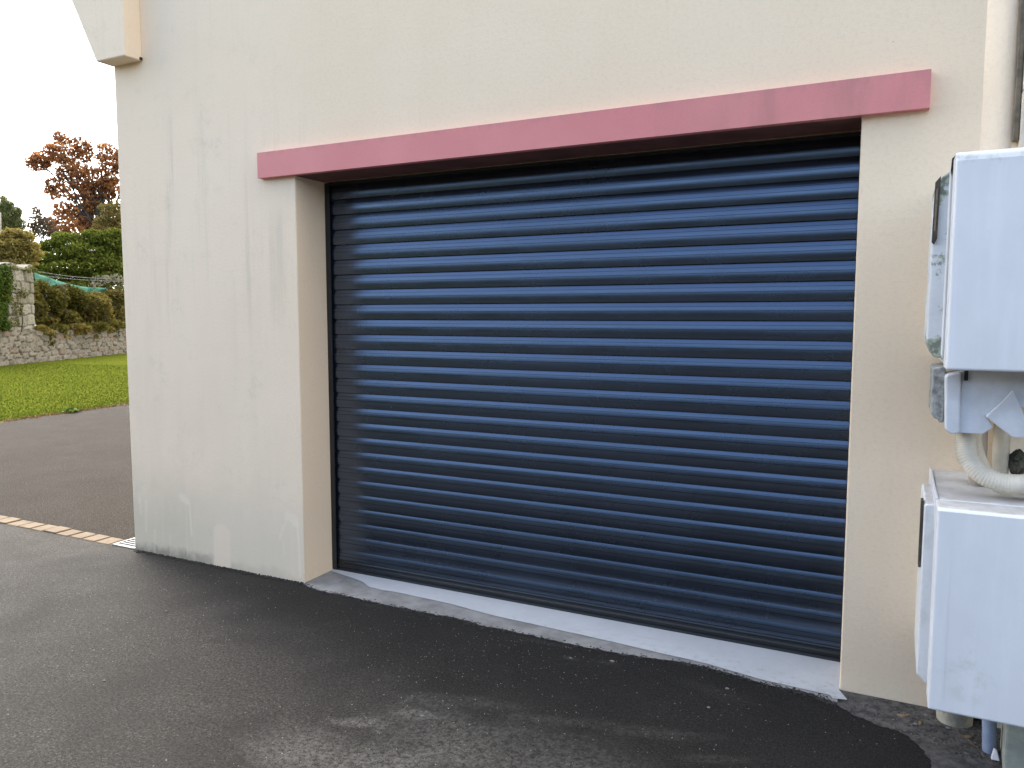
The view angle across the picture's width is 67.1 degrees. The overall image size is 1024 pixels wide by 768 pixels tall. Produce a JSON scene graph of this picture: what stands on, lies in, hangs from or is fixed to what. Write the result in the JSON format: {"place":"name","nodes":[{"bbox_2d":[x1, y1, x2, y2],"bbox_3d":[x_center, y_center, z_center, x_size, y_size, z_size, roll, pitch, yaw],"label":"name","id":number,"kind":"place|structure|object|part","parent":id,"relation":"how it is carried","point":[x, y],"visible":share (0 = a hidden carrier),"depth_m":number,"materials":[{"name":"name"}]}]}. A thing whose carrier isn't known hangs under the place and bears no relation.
{"place":"outdoors","nodes":[
{"label":"outdoors","id":0,"kind":"place"},
{"bbox_2d":[0,0,123,287],"label":"sky","id":1,"kind":"structure","parent":0,"point":[52,80],"materials":[{"name":"white"}]},
{"bbox_2d":[0,353,128,420],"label":"lawn","id":2,"kind":"structure","parent":0,"point":[113,358],"depth_m":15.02,"materials":[{"name":"green plant"}]},
{"bbox_2d":[0,194,26,229],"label":"pine tree","id":3,"kind":"object","parent":2,"relation":"on","point":[11,215],"visible":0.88,"depth_m":33.85,"materials":[{"name":"green plant"}]},
{"bbox_2d":[0,262,34,329],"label":"stone pillar","id":4,"kind":"structure","parent":2,"relation":"on","point":[22,279],"depth_m":20.94,"materials":[{"name":"stone"}]},
{"bbox_2d":[8,265,40,331],"bbox_3d":[-13.175,-2.290,20.723,0.646,1.777,1.268,2,5,21],"label":"climbing ivy","id":5,"kind":"object","parent":4,"relation":"attached to","point":[28,269],"visible":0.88,"depth_m":20.61,"materials":[{"name":"green plant"}]},
{"bbox_2d":[0,226,44,267],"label":"tan shrub","id":6,"kind":"object","parent":2,"relation":"on","point":[19,248],"visible":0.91,"depth_m":25.80,"materials":[{"name":"yellow plant"}]},
{"bbox_2d":[27,205,57,241],"bbox_3d":[-20.108,-5.268,33.130,1.274,4.817,1.086,5,7,42],"label":"bare shrub","id":7,"kind":"object","parent":2,"relation":"on","point":[43,222],"visible":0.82,"depth_m":32.89,"materials":[{"name":"brown plant"}]},
{"bbox_2d":[0,327,126,365],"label":"stone wall","id":8,"kind":"structure","parent":2,"relation":"on","point":[24,346],"depth_m":22.30,"materials":[{"name":"stone"}]},
{"bbox_2d":[0,261,23,331],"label":"ivy growth","id":9,"kind":"object","parent":8,"relation":"on","point":[6,285],"visible":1,"depth_m":19.91,"materials":[{"name":"green plant"}]},
{"bbox_2d":[33,279,125,346],"bbox_3d":[-13.795,-2.306,24.942,2.132,1.994,7.325,-1,5,-7],"label":"bramble hedge","id":10,"kind":"object","parent":8,"relation":"on","point":[64,308],"visible":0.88,"depth_m":23.86,"materials":[{"name":"green plant"}]},
{"bbox_2d":[34,273,121,293],"bbox_3d":[-14.180,-3.190,25.536,0.085,0.702,5.408,0,5,-1],"label":"green net","id":11,"kind":"object","parent":10,"relation":"attached to","point":[52,281],"visible":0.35,"depth_m":24.09,"materials":[{"name":"green fabric"}]},
{"bbox_2d":[36,271,122,279],"bbox_3d":[-14.286,-3.579,25.759,0.013,0.072,5.319,0,5,-1],"label":"fence wire","id":12,"kind":"object","parent":11,"relation":"on","point":[73,276],"visible":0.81,"depth_m":25.04,"materials":[{"name":"grey metal"}]},
{"bbox_2d":[24,131,120,233],"bbox_3d":[-21.029,-7.618,38.142,6.020,9.686,1.772,0,5,4],"label":"oak tree","id":13,"kind":"object","parent":2,"relation":"on","point":[88,189],"visible":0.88,"depth_m":37.84,"materials":[{"name":"brown plant"}]},
{"bbox_2d":[30,227,123,293],"bbox_3d":[-16.721,-4.156,30.035,4.399,3.935,2.795,-1,5,-9],"label":"green bush","id":14,"kind":"object","parent":2,"relation":"on","point":[84,253],"visible":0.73,"depth_m":29.49,"materials":[{"name":"green plant"}]},
{"bbox_2d":[91,200,120,283],"bbox_3d":[-15.909,-4.850,31.096,1.920,5.158,1.027,0,5,3],"label":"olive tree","id":15,"kind":"object","parent":2,"relation":"on","point":[106,220],"visible":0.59,"depth_m":30.86,"materials":[{"name":"green plant"}]},
{"bbox_2d":[89,272,123,289],"bbox_3d":[-13.953,-3.173,27.029,0.996,1.683,2.306,1,5,7],"label":"twiggy shrub","id":16,"kind":"object","parent":2,"relation":"on","point":[106,278],"visible":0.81,"depth_m":26.81,"materials":[{"name":"grey plant"}]},
{"bbox_2d":[0,404,134,538],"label":"side yard","id":17,"kind":"structure","parent":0,"point":[73,470],"depth_m":6.45,"materials":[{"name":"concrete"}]},
{"bbox_2d":[0,402,128,422],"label":"leaf litter","id":18,"kind":"object","parent":17,"relation":"on","point":[50,414],"visible":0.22,"depth_m":10.11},
{"bbox_2d":[62,407,83,412],"bbox_3d":[-5.914,0.348,10.346,0.255,0.070,0.258,0,5,-4],"label":"weed","id":19,"kind":"object","parent":17,"relation":"on","point":[71,410],"visible":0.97,"depth_m":10.32,"materials":[{"name":"green plant"}]},
{"bbox_2d":[71,197,120,258],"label":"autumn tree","id":20,"kind":"object","parent":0,"point":[106,203],"visible":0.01,"depth_m":42.38,"materials":[{"name":"plant"}]},
{"bbox_2d":[0,523,931,767],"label":"driveway","id":21,"kind":"structure","parent":0,"point":[132,710],"depth_m":2.68,"materials":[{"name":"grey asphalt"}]},
{"bbox_2d":[134,549,303,584],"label":"wall foot crumbs","id":22,"kind":"object","parent":21,"relation":"on","point":[217,566],"depth_m":3.98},
{"bbox_2d":[303,583,837,705],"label":"asphalt crumbs","id":23,"kind":"object","parent":21,"relation":"on","point":[828,701],"visible":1,"depth_m":2.96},
{"bbox_2d":[800,690,1002,767],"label":"gravel verge","id":24,"kind":"structure","parent":21,"relation":"on","point":[941,756],"depth_m":2.42,"materials":[{"name":"grey gravel"}]},
{"bbox_2d":[897,714,909,716],"bbox_3d":[1.273,1.076,2.508,0.043,0.008,0.014,0,5,-1],"label":"dry leaf","id":25,"kind":"object","parent":24,"relation":"on","point":[902,715],"visible":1,"depth_m":2.51,"materials":[{"name":"brown plant"}]},
{"bbox_2d":[936,710,972,727],"bbox_3d":[1.422,0.969,2.472,0.114,0.294,0.103,3,6,26],"label":"sleeve pipe","id":26,"kind":"object","parent":24,"relation":"on","point":[953,720],"visible":0.13,"depth_m":2.44,"materials":[{"name":"plastic"}]},
{"bbox_2d":[960,734,974,737],"bbox_3d":[1.406,1.087,2.383,0.043,0.008,0.014,0,5,5],"label":"dry leaf","id":27,"kind":"object","parent":24,"relation":"on","point":[966,736],"visible":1,"depth_m":2.38,"materials":[{"name":"brown plant"}]},
{"bbox_2d":[982,720,996,754],"bbox_3d":[1.419,0.937,2.286,0.060,0.352,0.040,-4,7,-41],"label":"corrugated pipe","id":28,"kind":"object","parent":24,"relation":"on","point":[989,735],"visible":0.27,"depth_m":2.29,"materials":[{"name":"blue plastic"}]},
{"bbox_2d":[991,748,998,760],"bbox_3d":[1.416,1.085,2.262,0.021,0.026,0.024,3,6,26],"label":"plastic scrap","id":29,"kind":"object","parent":24,"relation":"on","point":[994,755],"visible":1,"depth_m":2.26,"materials":[{"name":"white plastic"}]},
{"bbox_2d":[1000,723,1023,767],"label":"support post","id":30,"kind":"object","parent":24,"relation":"on","point":[1012,745],"visible":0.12,"depth_m":2.18,"materials":[{"name":"metal"}]},
{"bbox_2d":[997,55,1023,727],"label":"stone pier","id":31,"kind":"structure","parent":21,"relation":"on","point":[1016,443],"depth_m":2.30,"materials":[{"name":"grey stone"}]},
{"bbox_2d":[72,0,1021,706],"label":"garage building","id":32,"kind":"structure","parent":0,"point":[594,324],"depth_m":3.23,"materials":[{"name":"paint"}]},
{"bbox_2d":[914,468,1023,727],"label":"meter cabinet","id":33,"kind":"object","parent":32,"relation":"attached to","point":[969,633],"visible":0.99,"depth_m":1.98,"materials":[{"name":"plastic"}]},
{"bbox_3d":[1.326,0.594,1.962,0.458,0.544,0.104,3,6,26],"label":"door","id":34,"kind":"part","parent":33,"relation":"part of","materials":[{"name":"plastic"}]},
{"bbox_2d":[968,431,987,486],"bbox_3d":[1.361,0.126,2.248,0.044,0.350,0.044,3,6,26],"label":"straight conduit","id":35,"kind":"object","parent":33,"relation":"on","point":[971,482],"visible":0.24,"depth_m":2.23,"materials":[{"name":"beige plastic"}]},
{"bbox_2d":[976,434,1023,497],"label":"ribbed hose","id":36,"kind":"object","parent":33,"relation":"on","point":[981,453],"visible":0.18,"depth_m":2.13,"materials":[{"name":"beige plastic"}]},
{"bbox_2d":[991,424,1010,473],"bbox_3d":[1.401,0.130,2.206,0.042,0.350,0.042,3,6,26],"label":"straight conduit","id":37,"kind":"object","parent":33,"relation":"on","point":[1001,450],"visible":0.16,"depth_m":2.20,"materials":[{"name":"beige plastic"}]},
{"bbox_2d":[1009,449,1023,473],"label":"moss clump","id":38,"kind":"object","parent":33,"relation":"on","point":[1016,461],"visible":0.86,"depth_m":2.18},
{"bbox_2d":[924,147,1023,371],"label":"meter cabinet","id":39,"kind":"object","parent":32,"relation":"attached to","point":[974,316],"visible":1,"depth_m":1.91,"materials":[{"name":"plastic"}]},
{"bbox_2d":[928,363,1023,437],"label":"cable cover","id":40,"kind":"object","parent":39,"relation":"attached to","point":[971,402],"visible":0.88,"depth_m":2.06,"materials":[{"name":"white plastic"}]},
{"bbox_2d":[955,433,1023,493],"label":"ribbed hose","id":41,"kind":"object","parent":40,"relation":"attached to","point":[976,468],"visible":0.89,"depth_m":2.09,"materials":[{"name":"beige plastic"}]},
{"bbox_3d":[1.328,-0.301,1.881,0.455,0.544,0.104,3,6,26],"label":"door","id":42,"kind":"part","parent":39,"relation":"part of","materials":[{"name":"plastic"}]},
{"bbox_2d":[963,0,1018,471],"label":"rain pipe","id":43,"kind":"object","parent":32,"relation":"attached to","point":[999,72],"visible":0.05,"depth_m":2.34,"materials":[{"name":"beige plastic"}]},
{"bbox_2d":[1012,0,1023,141],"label":"joint strip","id":44,"kind":"object","parent":32,"relation":"attached to","point":[1018,87],"visible":1,"depth_m":2.29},
{"label":"ground","id":45,"kind":"structure","parent":0,"visible":0},
{"bbox_2d":[112,537,135,549],"bbox_3d":[-1.073,0.756,6.572,0.190,0.087,5.000,3,6,26],"label":"drain channel","id":46,"kind":"object","parent":45,"relation":"in","point":[128,543],"visible":0.02,"depth_m":4.38,"materials":[{"name":"white plastic"}]},
{"label":"paver bed","id":47,"kind":"structure","parent":0,"visible":0},
{"bbox_2d":[0,515,123,544],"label":"paver strip","id":48,"kind":"object","parent":47,"relation":"on","point":[53,529],"visible":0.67,"depth_m":4.66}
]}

